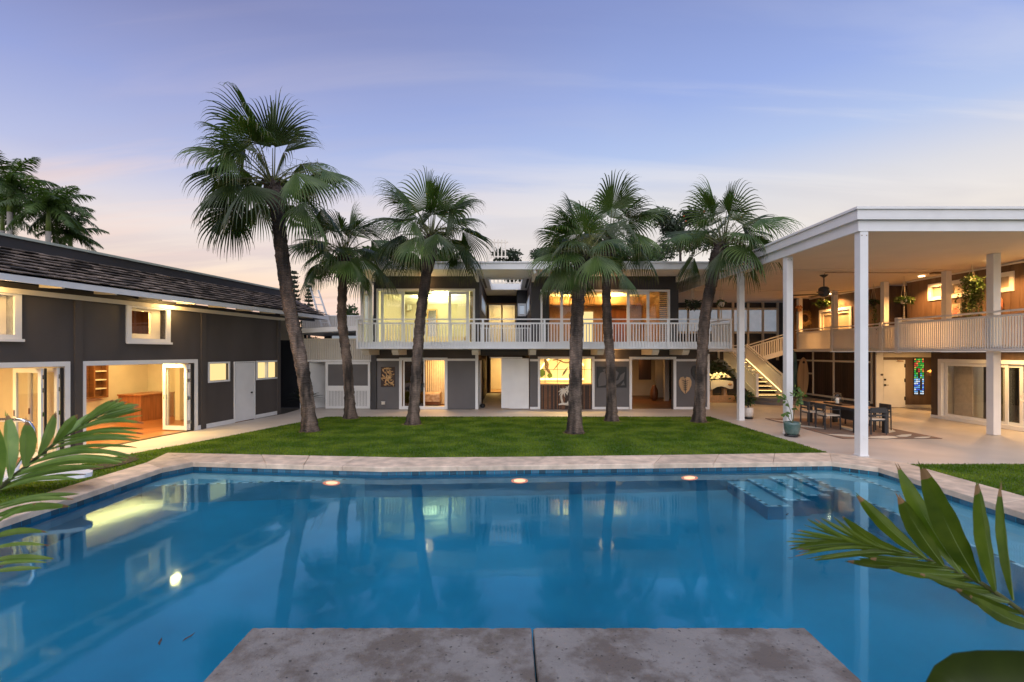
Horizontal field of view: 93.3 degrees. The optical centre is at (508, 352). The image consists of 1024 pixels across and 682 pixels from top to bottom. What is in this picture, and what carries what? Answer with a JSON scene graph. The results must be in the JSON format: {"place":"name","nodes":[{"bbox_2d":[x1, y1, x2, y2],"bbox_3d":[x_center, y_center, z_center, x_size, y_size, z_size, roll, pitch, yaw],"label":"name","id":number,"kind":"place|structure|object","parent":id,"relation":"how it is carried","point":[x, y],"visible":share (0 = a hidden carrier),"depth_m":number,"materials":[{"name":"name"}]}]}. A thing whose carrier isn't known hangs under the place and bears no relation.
{"place":"outdoors","nodes":[
{"label":"outdoors","id":0,"kind":"place"},
{"bbox_2d":[0,452,165,506],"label":"lawn","id":1,"kind":"structure","parent":0,"point":[46,488],"depth_m":9.10,"materials":[{"name":"green plant"}]},
{"bbox_2d":[0,418,35,472],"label":"steel handrail","id":2,"kind":"object","parent":1,"relation":"on","point":[19,462],"visible":0.34,"depth_m":8.48,"materials":[{"name":"silver metal"}]},
{"bbox_2d":[3,469,92,481],"bbox_3d":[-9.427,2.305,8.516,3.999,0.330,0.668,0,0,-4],"label":"white lounger","id":3,"kind":"object","parent":1,"relation":"on","point":[88,472],"visible":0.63,"depth_m":8.53,"materials":[{"name":"paint"}]},
{"bbox_2d":[90,455,138,469],"bbox_3d":[-8.717,2.450,10.507,0.613,0.001,1.985,0,0,0],"label":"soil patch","id":4,"kind":"object","parent":1,"relation":"on","point":[111,465],"visible":0.53,"depth_m":10.55,"materials":[{"name":"brown soil"}]},
{"bbox_2d":[19,407,343,468],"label":"path","id":5,"kind":"structure","parent":0,"point":[183,438],"depth_m":14.86,"materials":[{"name":"concrete"}]},
{"bbox_2d":[281,315,370,408],"bbox_3d":[-8.319,0.375,23.225,4.763,4.190,5.550,0,0,0],"label":"breezeway","id":6,"kind":"object","parent":5,"relation":"on","point":[324,358],"visible":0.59,"depth_m":20.97,"materials":[{"name":"beige paint"}]},
{"bbox_2d":[309,362,324,407],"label":"gate door","id":7,"kind":"structure","parent":6,"relation":"in","point":[317,369],"depth_m":21.30,"materials":[{"name":"white paint"}]},
{"bbox_2d":[311,290,330,326],"bbox_3d":[-8.606,-2.060,22.100,0.947,1.775,0.100,0,0,0],"label":"roof ladder","id":8,"kind":"object","parent":6,"relation":"on","point":[322,304],"visible":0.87,"depth_m":22.05,"materials":[{"name":"white metal"}]},
{"bbox_2d":[139,416,826,456],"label":"lawn","id":9,"kind":"structure","parent":0,"point":[519,442],"depth_m":13.23,"materials":[{"name":"green plant"}]},
{"bbox_2d":[174,82,366,432],"bbox_3d":[-7.227,-2.981,15.342,5.216,11.000,4.793,0,0,-20],"label":"fan palm","id":10,"kind":"object","parent":9,"relation":"on","point":[235,215],"visible":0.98,"depth_m":14.84,"materials":[{"name":"plant"}]},
{"bbox_2d":[288,201,398,419],"bbox_3d":[-6.219,-1.589,18.043,4.313,8.192,3.980,0,0,0],"label":"fan palm","id":11,"kind":"object","parent":9,"relation":"on","point":[344,267],"visible":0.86,"depth_m":17.83,"materials":[{"name":"plant"}]},
{"bbox_2d":[366,165,495,425],"bbox_3d":[-2.658,-1.839,16.563,4.496,8.701,3.936,0,0,-13],"label":"fan palm","id":12,"kind":"object","parent":9,"relation":"on","point":[422,257],"visible":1,"depth_m":16.34,"materials":[{"name":"plant"}]},
{"bbox_2d":[526,194,640,434],"bbox_3d":[2.296,-1.218,14.707,3.547,7.422,3.848,0,0,-23],"label":"fan palm","id":13,"kind":"object","parent":9,"relation":"on","point":[585,268],"visible":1,"depth_m":14.46,"materials":[{"name":"plant"}]},
{"bbox_2d":[549,169,674,421],"bbox_3d":[3.707,-1.928,17.307,4.271,8.846,4.468,0,0,33],"label":"fan palm","id":14,"kind":"object","parent":9,"relation":"on","point":[608,205],"visible":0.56,"depth_m":17.18,"materials":[{"name":"plant"}]},
{"bbox_2d":[655,175,803,422],"bbox_3d":[7.418,-1.981,16.983,4.417,8.971,4.150,0,0,0],"label":"fan palm","id":15,"kind":"object","parent":9,"relation":"on","point":[723,251],"visible":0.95,"depth_m":16.84,"materials":[{"name":"plant"}]},
{"bbox_2d":[236,408,774,455],"bbox_3d":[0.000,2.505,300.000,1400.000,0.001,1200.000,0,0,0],"label":"ground","id":16,"kind":"structure","parent":0,"point":[285,410],"depth_m":20.79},
{"bbox_2d":[0,193,39,239],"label":"royal palm","id":17,"kind":"object","parent":16,"relation":"on","point":[3,222],"visible":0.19,"depth_m":42.03,"materials":[{"name":"green plant"}]},
{"bbox_2d":[0,153,59,234],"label":"royal palm","id":18,"kind":"object","parent":16,"relation":"on","point":[11,181],"visible":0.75,"depth_m":35.92,"materials":[{"name":"green plant"}]},
{"bbox_2d":[0,492,78,571],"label":"palm frond","id":19,"kind":"object","parent":16,"relation":"on","point":[21,558],"visible":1,"depth_m":1.14,"materials":[{"name":"green plant"}]},
{"bbox_2d":[0,175,95,243],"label":"royal palm","id":20,"kind":"object","parent":16,"relation":"on","point":[50,203],"visible":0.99,"depth_m":35.83,"materials":[{"name":"green plant"}]},
{"bbox_2d":[13,187,99,244],"bbox_3d":[-36.334,-5.383,39.201,5.216,15.706,5.247,0,0,0],"label":"royal palm","id":21,"kind":"object","parent":16,"relation":"on","point":[36,224],"visible":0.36,"depth_m":38.96,"materials":[{"name":"green plant"}]},
{"bbox_2d":[34,213,108,251],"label":"royal palm","id":22,"kind":"object","parent":16,"relation":"on","point":[68,236],"visible":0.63,"depth_m":40.02,"materials":[{"name":"green plant"}]},
{"bbox_2d":[0,398,143,489],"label":"palm frond","id":23,"kind":"object","parent":16,"relation":"on","point":[111,410],"visible":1,"depth_m":1.24,"materials":[{"name":"green plant"}]},
{"bbox_2d":[0,232,328,461],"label":"pool house","id":24,"kind":"structure","parent":16,"relation":"on","point":[83,332],"depth_m":14.05,"materials":[{"name":"grey paint"}]},
{"bbox_2d":[0,292,24,341],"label":"window","id":25,"kind":"structure","parent":24,"relation":"in","point":[16,308],"depth_m":10.50,"materials":[{"name":"white paint"}]},
{"bbox_2d":[13,368,44,457],"bbox_3d":[-11.042,1.395,11.127,0.825,2.050,0.100,0,0,8],"label":"bifold door","id":26,"kind":"structure","parent":24,"relation":"in","point":[41,414],"depth_m":11.06,"materials":[{"name":"white paint"}]},
{"bbox_2d":[28,368,60,452],"bbox_3d":[-11.011,1.395,11.467,0.885,2.050,0.100,0,0,8],"label":"bifold door","id":27,"kind":"structure","parent":24,"relation":"in","point":[57,376],"depth_m":11.40,"materials":[{"name":"white paint"}]},
{"bbox_2d":[126,305,172,344],"bbox_3d":[-10.271,-0.795,13.694,0.350,1.130,1.414,0,0,10],"label":"window","id":28,"kind":"structure","parent":24,"relation":"in","point":[153,337],"depth_m":13.96,"materials":[{"name":"white paint"}]},
{"bbox_2d":[163,364,189,429],"bbox_3d":[-10.382,1.395,15.077,0.885,2.050,0.100,0,0,8],"label":"bifold door","id":29,"kind":"structure","parent":24,"relation":"in","point":[186,370],"depth_m":15.02,"materials":[{"name":"white paint"}]},
{"bbox_2d":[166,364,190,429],"bbox_3d":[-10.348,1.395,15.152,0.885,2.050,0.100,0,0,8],"label":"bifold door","id":30,"kind":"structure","parent":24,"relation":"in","point":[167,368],"depth_m":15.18,"materials":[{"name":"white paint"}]},
{"bbox_2d":[208,362,229,382],"bbox_3d":[-9.762,0.660,16.243,0.130,0.680,0.945,0,0,10],"label":"window","id":31,"kind":"structure","parent":24,"relation":"in","point":[216,371],"depth_m":16.29,"materials":[{"name":"glass"}]},
{"bbox_2d":[235,363,253,421],"bbox_3d":[-9.479,1.415,17.411,0.133,2.070,0.939,0,0,10],"label":"door","id":32,"kind":"structure","parent":24,"relation":"in","point":[244,372],"depth_m":17.39,"materials":[{"name":"white paint"}]},
{"bbox_2d":[256,360,276,379],"bbox_3d":[-9.331,0.680,18.638,0.130,0.720,1.253,0,0,10],"label":"window","id":33,"kind":"structure","parent":24,"relation":"in","point":[264,369],"depth_m":18.61,"materials":[{"name":"white glass"}]},
{"bbox_2d":[291,270,301,328],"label":"norfolk pine","id":34,"kind":"object","parent":16,"relation":"on","point":[294,277],"visible":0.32,"depth_m":45.90,"materials":[{"name":"green plant"}]},
{"bbox_2d":[300,285,319,365],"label":"norfolk pine","id":35,"kind":"object","parent":16,"relation":"on","point":[308,299],"visible":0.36,"depth_m":51.84,"materials":[{"name":"green plant"}]},
{"bbox_2d":[336,303,358,314],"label":"roof tree","id":36,"kind":"object","parent":16,"relation":"on","point":[350,309],"visible":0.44,"depth_m":33.96,"materials":[{"name":"green plant"}]},
{"bbox_2d":[359,238,400,260],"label":"roof tree","id":37,"kind":"object","parent":16,"relation":"on","point":[368,247],"visible":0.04,"depth_m":32.16,"materials":[{"name":"green plant"}]},
{"bbox_2d":[491,247,523,283],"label":"roof tree","id":38,"kind":"object","parent":16,"relation":"on","point":[511,253],"visible":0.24,"depth_m":32.36,"materials":[{"name":"green plant"}]},
{"bbox_2d":[0,453,1023,527],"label":"pool coping","id":39,"kind":"object","parent":16,"relation":"on","point":[964,489],"visible":0.94,"depth_m":10.65,"materials":[{"name":"stone"}]},
{"bbox_2d":[355,261,732,409],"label":"house","id":40,"kind":"structure","parent":16,"relation":"on","point":[510,343],"depth_m":20.90,"materials":[{"name":"grey paint"}]},
{"bbox_2d":[381,367,394,386],"bbox_3d":[-5.201,1.059,20.843,0.608,0.857,0.051,0,0,0],"label":"copper wall art","id":41,"kind":"object","parent":40,"relation":"attached to","point":[387,376],"visible":1,"depth_m":20.84},
{"bbox_2d":[381,291,404,341],"bbox_3d":[-5.021,-1.510,20.955,1.027,2.259,0.050,0,0,0],"label":"sliding door","id":42,"kind":"structure","parent":40,"relation":"in","point":[402,293],"depth_m":20.93,"materials":[{"name":"white paint"}]},
{"bbox_2d":[403,360,424,405],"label":"sliding door","id":43,"kind":"structure","parent":40,"relation":"in","point":[407,364],"depth_m":20.94,"materials":[{"name":"white paint"}]},
{"bbox_2d":[425,392,441,404],"bbox_3d":[-3.566,2.055,23.200,0.893,0.730,2.400,0,0,0],"label":"bed","id":44,"kind":"object","parent":40,"relation":"in","point":[433,398],"visible":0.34,"depth_m":22.00,"materials":[{"name":"beige fabric"}]},
{"bbox_2d":[448,291,468,341],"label":"sliding door","id":45,"kind":"structure","parent":40,"relation":"in","point":[449,292],"depth_m":20.93,"materials":[{"name":"white paint"}]},
{"bbox_2d":[479,360,481,406],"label":"hall door","id":46,"kind":"structure","parent":40,"relation":"in","point":[480,362],"depth_m":21.50,"materials":[{"name":"white paint"}]},
{"bbox_2d":[481,295,485,315],"bbox_3d":[-1.243,-2.300,24.150,0.030,0.700,3.700,0,0,0],"label":"window","id":47,"kind":"structure","parent":40,"relation":"in","point":[483,305],"depth_m":23.86,"materials":[{"name":"glass"}]},
{"bbox_2d":[487,303,515,341],"bbox_3d":[-0.380,-1.570,28.125,1.685,2.560,0.330,0,0,0],"label":"glazed door","id":48,"kind":"structure","parent":40,"relation":"in","point":[488,304],"depth_m":27.96,"materials":[{"name":"white wood"}]},
{"bbox_2d":[486,239,520,282],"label":"roof deck","id":49,"kind":"structure","parent":40,"relation":"on","point":[488,255],"depth_m":29.00,"materials":[{"name":"beige paint"}]},
{"bbox_2d":[501,358,508,407],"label":"barn door","id":50,"kind":"structure","parent":40,"relation":"in","point":[504,361],"depth_m":20.80,"materials":[{"name":"white paint"}]},
{"bbox_2d":[509,358,528,408],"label":"barn door","id":51,"kind":"structure","parent":40,"relation":"in","point":[518,367],"depth_m":20.84,"materials":[{"name":"white paint"}]},
{"bbox_2d":[518,303,525,315],"bbox_3d":[0.705,-2.245,25.579,0.434,0.673,0.037,0,0,0],"label":"window","id":52,"kind":"structure","parent":40,"relation":"in","point":[521,309],"depth_m":25.56,"materials":[{"name":"glass"}]},
{"bbox_2d":[559,385,568,405],"bbox_3d":[2.461,1.860,20.750,0.667,0.873,0.110,0,0,0],"label":"palm carving","id":53,"kind":"object","parent":40,"relation":"attached to","point":[563,391],"visible":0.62,"depth_m":20.72,"materials":[{"name":"beige paint"}]},
{"bbox_2d":[560,293,570,341],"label":"sliding door","id":54,"kind":"structure","parent":40,"relation":"in","point":[561,300],"depth_m":20.93,"materials":[{"name":"white paint"}]},
{"bbox_2d":[583,312,592,341],"bbox_3d":[4.203,-1.236,25.935,0.658,1.873,0.070,0,0,0],"label":"lit doorway","id":55,"kind":"structure","parent":40,"relation":"in","point":[587,315],"depth_m":25.90,"materials":[{"name":"yellow glass"}]},
{"bbox_2d":[597,367,626,387],"bbox_3d":[4.446,1.072,20.851,1.293,0.903,0.037,0,0,0],"label":"dark wall art","id":56,"kind":"object","parent":40,"relation":"attached to","point":[621,377],"depth_m":20.84,"materials":[{"name":"black metal"}]},
{"bbox_2d":[611,309,625,341],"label":"wood door","id":57,"kind":"structure","parent":40,"relation":"in","point":[616,313],"depth_m":25.85,"materials":[{"name":"wood"}]},
{"bbox_2d":[627,292,648,341],"bbox_3d":[5.615,-1.491,20.955,0.974,2.261,0.050,0,0,0],"label":"sliding door","id":58,"kind":"structure","parent":40,"relation":"in","point":[640,293],"depth_m":20.93,"materials":[{"name":"white paint"}]},
{"bbox_2d":[650,385,657,400],"bbox_3d":[7.411,2.068,24.600,0.400,0.780,0.400,0,0,0],"label":"floor jar","id":59,"kind":"object","parent":40,"relation":"on","point":[654,393],"visible":1,"depth_m":24.46,"materials":[{"name":"brown ceramic"}]},
{"bbox_2d":[679,377,690,393],"bbox_3d":[7.616,1.424,20.843,0.538,0.734,0.055,0,0,0],"label":"leaf wall art","id":60,"kind":"object","parent":40,"relation":"attached to","point":[684,384],"visible":1,"depth_m":20.82,"materials":[{"name":"brown wood"}]},
{"bbox_2d":[683,287,701,311],"bbox_3d":[7.676,-2.295,20.038,0.871,1.270,0.693,0,0,0],"label":"hanging planter","id":61,"kind":"object","parent":40,"relation":"hanging from","point":[691,304],"visible":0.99,"depth_m":19.92,"materials":[{"name":"wicker"}]},
{"bbox_2d":[691,365,695,379],"bbox_3d":[8.174,0.946,20.843,0.595,0.765,0.055,0,0,0],"label":"leaf wall art","id":62,"kind":"object","parent":40,"relation":"attached to","point":[693,371],"visible":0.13,"depth_m":20.82,"materials":[{"name":"black metal"}]},
{"bbox_2d":[529,236,570,260],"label":"roof tree","id":63,"kind":"object","parent":16,"relation":"on","point":[532,256],"visible":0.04,"depth_m":32.49,"materials":[{"name":"green plant"}]},
{"bbox_2d":[926,650,1023,681],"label":"broad leaf","id":64,"kind":"object","parent":16,"relation":"on","point":[988,666],"visible":1,"depth_m":0.62,"materials":[{"name":"green plant"}]},
{"bbox_2d":[0,466,1023,531],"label":"pool basin","id":65,"kind":"object","parent":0,"point":[81,502],"visible":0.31,"depth_m":10.52,"materials":[{"name":"paint"}]},
{"bbox_2d":[0,469,1023,681],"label":"pool water","id":66,"kind":"structure","parent":65,"relation":"in","point":[220,565],"depth_m":5.90,"materials":[{"name":"blue liquid"}]},
{"bbox_2d":[0,0,1023,470],"label":"sky","id":67,"kind":"structure","parent":0,"point":[827,108],"materials":[{"name":"blue"}]},
{"bbox_2d":[330,393,709,416],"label":"path","id":68,"kind":"structure","parent":0,"point":[492,403],"depth_m":19.79,"materials":[{"name":"concrete"}]},
{"bbox_2d":[204,628,860,681],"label":"pool platform","id":69,"kind":"structure","parent":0,"point":[512,655],"depth_m":3.92,"materials":[{"name":"concrete"}]},
{"bbox_2d":[615,242,666,260],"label":"roof tree","id":70,"kind":"object","parent":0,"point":[650,258],"visible":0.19,"depth_m":31.97,"materials":[{"name":"green plant"}]},
{"bbox_2d":[688,395,1023,463],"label":"patio","id":71,"kind":"structure","parent":0,"point":[963,443],"depth_m":13.66,"materials":[{"name":"concrete"}]},
{"bbox_2d":[651,205,718,260],"bbox_3d":[12.133,-3.962,33.687,4.924,12.873,3.441,0,0,0],"label":"flame tree","id":72,"kind":"object","parent":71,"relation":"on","point":[671,225],"visible":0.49,"depth_m":33.15,"materials":[{"name":"green plant"}]},
{"bbox_2d":[710,392,754,403],"bbox_3d":[10.500,2.219,24.288,3.000,0.703,3.024,0,0,0],"label":"planter bed","id":73,"kind":"object","parent":71,"relation":"on","point":[720,398],"visible":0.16,"depth_m":23.60,"materials":[{"name":"brown wood"}]},
{"bbox_2d":[710,380,732,394],"bbox_3d":[10.577,1.785,24.265,1.231,0.770,0.570,0,0,0],"label":"carved console","id":74,"kind":"object","parent":73,"relation":"on","point":[726,384],"visible":0.74,"depth_m":24.05,"materials":[{"name":"beige paint"}]},
{"bbox_2d":[710,372,730,379],"bbox_3d":[10.543,1.203,24.210,1.126,0.455,0.203,0,0,0],"label":"white flower plant","id":75,"kind":"object","parent":74,"relation":"on","point":[717,377],"visible":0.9,"depth_m":24.15,"materials":[{"name":"beige plant"}]},
{"bbox_2d":[710,358,735,391],"bbox_3d":[10.747,1.238,25.574,2.609,1.915,1.156,0,0,0],"label":"dark shrub","id":76,"kind":"object","parent":73,"relation":"on","point":[719,369],"visible":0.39,"depth_m":25.54,"materials":[{"name":"green plant"}]},
{"bbox_2d":[745,390,756,418],"bbox_3d":[8.909,1.926,17.963,0.632,1.063,0.543,0,0,24],"label":"white pot plant","id":77,"kind":"object","parent":71,"relation":"on","point":[749,412],"visible":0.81,"depth_m":17.84,"materials":[{"name":"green plant"}]},
{"bbox_2d":[709,334,795,404],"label":"staircase","id":78,"kind":"structure","parent":71,"relation":"on","point":[757,366],"depth_m":24.96,"materials":[{"name":"wood"}]},
{"bbox_2d":[775,384,807,436],"bbox_3d":[8.250,1.700,14.171,0.818,1.500,0.465,0,0,19],"label":"green pot plant","id":79,"kind":"object","parent":71,"relation":"on","point":[792,428],"visible":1,"depth_m":14.09,"materials":[{"name":"green plant"}]},
{"bbox_2d":[793,350,796,393],"bbox_3d":[15.547,1.154,26.441,0.480,2.578,0.099,0,0,0],"label":"painted surfboard","id":80,"kind":"object","parent":71,"relation":"on","point":[794,369],"visible":0.38,"depth_m":26.39,"materials":[{"name":"brown wood"}]},
{"bbox_2d":[797,357,808,396],"bbox_3d":[15.954,1.354,26.185,0.586,2.176,0.110,0,0,0],"label":"surfboard","id":81,"kind":"object","parent":71,"relation":"on","point":[802,377],"visible":0.92,"depth_m":26.14,"materials":[{"name":"brown wood"}]},
{"bbox_2d":[679,253,1023,434],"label":"wing","id":82,"kind":"structure","parent":71,"relation":"on","point":[976,376],"depth_m":18.93,"materials":[{"name":"beige paint"}]},
{"bbox_2d":[679,302,778,359],"bbox_3d":[12.840,-1.340,28.549,6.483,3.621,0.098,0,0,0],"label":"window frame","id":83,"kind":"structure","parent":82,"relation":"in","point":[718,308],"depth_m":28.50,"materials":[{"name":"beige paint"}]},
{"bbox_2d":[796,309,810,326],"bbox_3d":[16.253,-1.855,26.499,1.038,1.005,0.286,0,0,0],"label":"straw wreath","id":84,"kind":"object","parent":82,"relation":"hanging from","point":[807,313],"visible":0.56,"depth_m":26.48,"materials":[{"name":"wicker"}]},
{"bbox_2d":[883,360,905,406],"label":"door","id":85,"kind":"structure","parent":82,"relation":"in","point":[894,379],"depth_m":21.40,"materials":[{"name":"white paint"}]},
{"bbox_2d":[913,358,924,394],"bbox_3d":[18.199,1.070,21.436,0.495,1.656,0.027,0,0,0],"label":"stained glass window","id":86,"kind":"structure","parent":82,"relation":"in","point":[918,363],"depth_m":21.43,"materials":[{"name":"multicoloured glass"}]},
{"bbox_2d":[928,279,973,300],"bbox_3d":[16.595,-2.345,18.150,0.110,0.650,1.840,0,0,0],"label":"window","id":87,"kind":"structure","parent":82,"relation":"in","point":[934,290],"depth_m":18.59,"materials":[{"name":"glass"}]},
{"bbox_2d":[952,303,961,316],"bbox_3d":[16.535,-1.550,17.930,0.081,0.480,0.540,0,0,0],"label":"flower painting","id":88,"kind":"object","parent":82,"relation":"attached to","point":[954,306],"visible":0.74,"depth_m":17.80,"materials":[{"name":"fabric"}]},
{"bbox_2d":[945,363,1008,424],"bbox_3d":[16.035,1.365,16.625,0.030,1.950,2.250,0,0,0],"label":"sliding door","id":89,"kind":"structure","parent":82,"relation":"in","point":[1006,366],"depth_m":16.55,"materials":[{"name":"white paint"}]},
{"bbox_2d":[1001,271,1014,291],"bbox_3d":[16.595,-2.345,16.275,0.110,0.650,0.890,0,0,0],"label":"window","id":90,"kind":"structure","parent":82,"relation":"in","point":[1007,278],"depth_m":16.05,"materials":[{"name":"clear glass"}]},
{"bbox_2d":[1003,364,1023,422],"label":"sliding door","id":91,"kind":"structure","parent":82,"relation":"in","point":[1014,364],"depth_m":15.70,"materials":[{"name":"white paint"}]},
{"bbox_2d":[1009,364,1023,426],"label":"sliding door","id":92,"kind":"structure","parent":82,"relation":"in","point":[1021,367],"depth_m":15.14,"materials":[{"name":"white paint"}]},
{"bbox_2d":[679,206,1023,455],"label":"patio pavilion","id":93,"kind":"structure","parent":71,"relation":"on","point":[859,251],"depth_m":13.88,"materials":[{"name":"white paint"}]},
{"bbox_2d":[715,281,727,318],"bbox_3d":[8.786,-2.141,19.998,0.517,1.598,0.418,0,0,14],"label":"hanging planter","id":94,"kind":"object","parent":93,"relation":"hanging from","point":[720,303],"visible":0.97,"depth_m":19.96,"materials":[{"name":"wicker"}]},
{"bbox_2d":[812,297,830,307],"bbox_3d":[15.609,-2.556,23.996,0.901,0.768,0.781,0,0,0],"label":"hanging planter","id":95,"kind":"object","parent":93,"relation":"hanging from","point":[821,303],"visible":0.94,"depth_m":23.92,"materials":[{"name":"wicker"}]},
{"bbox_2d":[793,274,851,297],"bbox_3d":[11.580,-2.430,17.752,2.026,0.800,1.999,0,0,0],"label":"ceiling fan","id":96,"kind":"object","parent":93,"relation":"hanging from","point":[824,291],"visible":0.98,"depth_m":17.63,"materials":[{"name":"grey metal"}]},
{"bbox_2d":[868,284,879,354],"bbox_3d":[15.718,-1.417,20.771,0.632,3.045,0.576,0,0,-36],"label":"hanging planter","id":97,"kind":"object","parent":93,"relation":"hanging from","point":[873,302],"visible":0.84,"depth_m":20.77,"materials":[{"name":"wicker"}]},
{"bbox_2d":[893,282,914,318],"bbox_3d":[15.210,-2.079,18.593,0.698,1.722,0.696,0,0,38],"label":"hanging planter","id":98,"kind":"object","parent":93,"relation":"hanging from","point":[903,300],"visible":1,"depth_m":18.56,"materials":[{"name":"wicker"}]},
{"bbox_2d":[955,266,985,323],"bbox_3d":[15.502,-1.951,16.246,0.836,1.978,0.787,0,0,16],"label":"hanging planter","id":99,"kind":"object","parent":93,"relation":"hanging from","point":[971,280],"visible":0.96,"depth_m":16.12,"materials":[{"name":"plant"}]},
{"bbox_2d":[765,418,942,438],"bbox_3d":[10.844,2.451,15.790,3.012,0.014,4.221,0,0,0],"label":"patio rug","id":100,"kind":"object","parent":71,"relation":"on","point":[844,432],"visible":0.76,"depth_m":15.10,"materials":[{"name":"fabric"}]},
{"bbox_2d":[800,401,823,425],"bbox_3d":[10.265,2.046,16.350,0.539,0.801,0.509,0,0,0],"label":"dining chair","id":101,"kind":"object","parent":100,"relation":"on","point":[808,404],"visible":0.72,"depth_m":16.24,"materials":[{"name":"fabric"}]},
{"bbox_2d":[815,403,840,429],"bbox_3d":[10.245,2.046,15.500,0.539,0.801,0.509,0,0,0],"label":"dining chair","id":102,"kind":"object","parent":100,"relation":"on","point":[824,407],"visible":1,"depth_m":15.38,"materials":[{"name":"metal"}]},
{"bbox_2d":[807,401,888,432],"bbox_3d":[11.000,2.083,15.810,1.000,0.730,2.380,0,0,0],"label":"dining table","id":103,"kind":"object","parent":100,"relation":"on","point":[847,412],"visible":0.41,"depth_m":15.61,"materials":[{"name":"brown wood"}]},
{"bbox_2d":[823,401,853,405],"bbox_3d":[10.950,1.694,16.000,0.460,0.047,0.900,0,0,0],"label":"tray","id":104,"kind":"object","parent":103,"relation":"on","point":[845,404],"visible":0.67,"depth_m":15.85,"materials":[{"name":"brown wood"}]},
{"bbox_2d":[868,408,886,434],"bbox_3d":[11.000,2.046,14.605,0.509,0.801,0.539,0,0,0],"label":"dining chair","id":105,"kind":"object","parent":100,"relation":"on","point":[874,411],"visible":0.77,"depth_m":14.36,"materials":[{"name":"fabric"}]},
{"bbox_2d":[868,403,891,429],"bbox_3d":[11.765,2.046,15.400,0.539,0.801,0.509,0,0,0],"label":"dining chair","id":106,"kind":"object","parent":100,"relation":"on","point":[882,405],"visible":0.42,"depth_m":15.29,"materials":[{"name":"wood"}]},
{"bbox_2d":[787,461,1023,629],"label":"palm frond","id":107,"kind":"object","parent":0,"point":[933,526],"visible":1,"depth_m":1.19,"materials":[{"name":"green plant"}]},
{"bbox_2d":[907,462,1023,495],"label":"lawn","id":108,"kind":"structure","parent":0,"point":[1022,481],"depth_m":9.77,"materials":[{"name":"green plant"}]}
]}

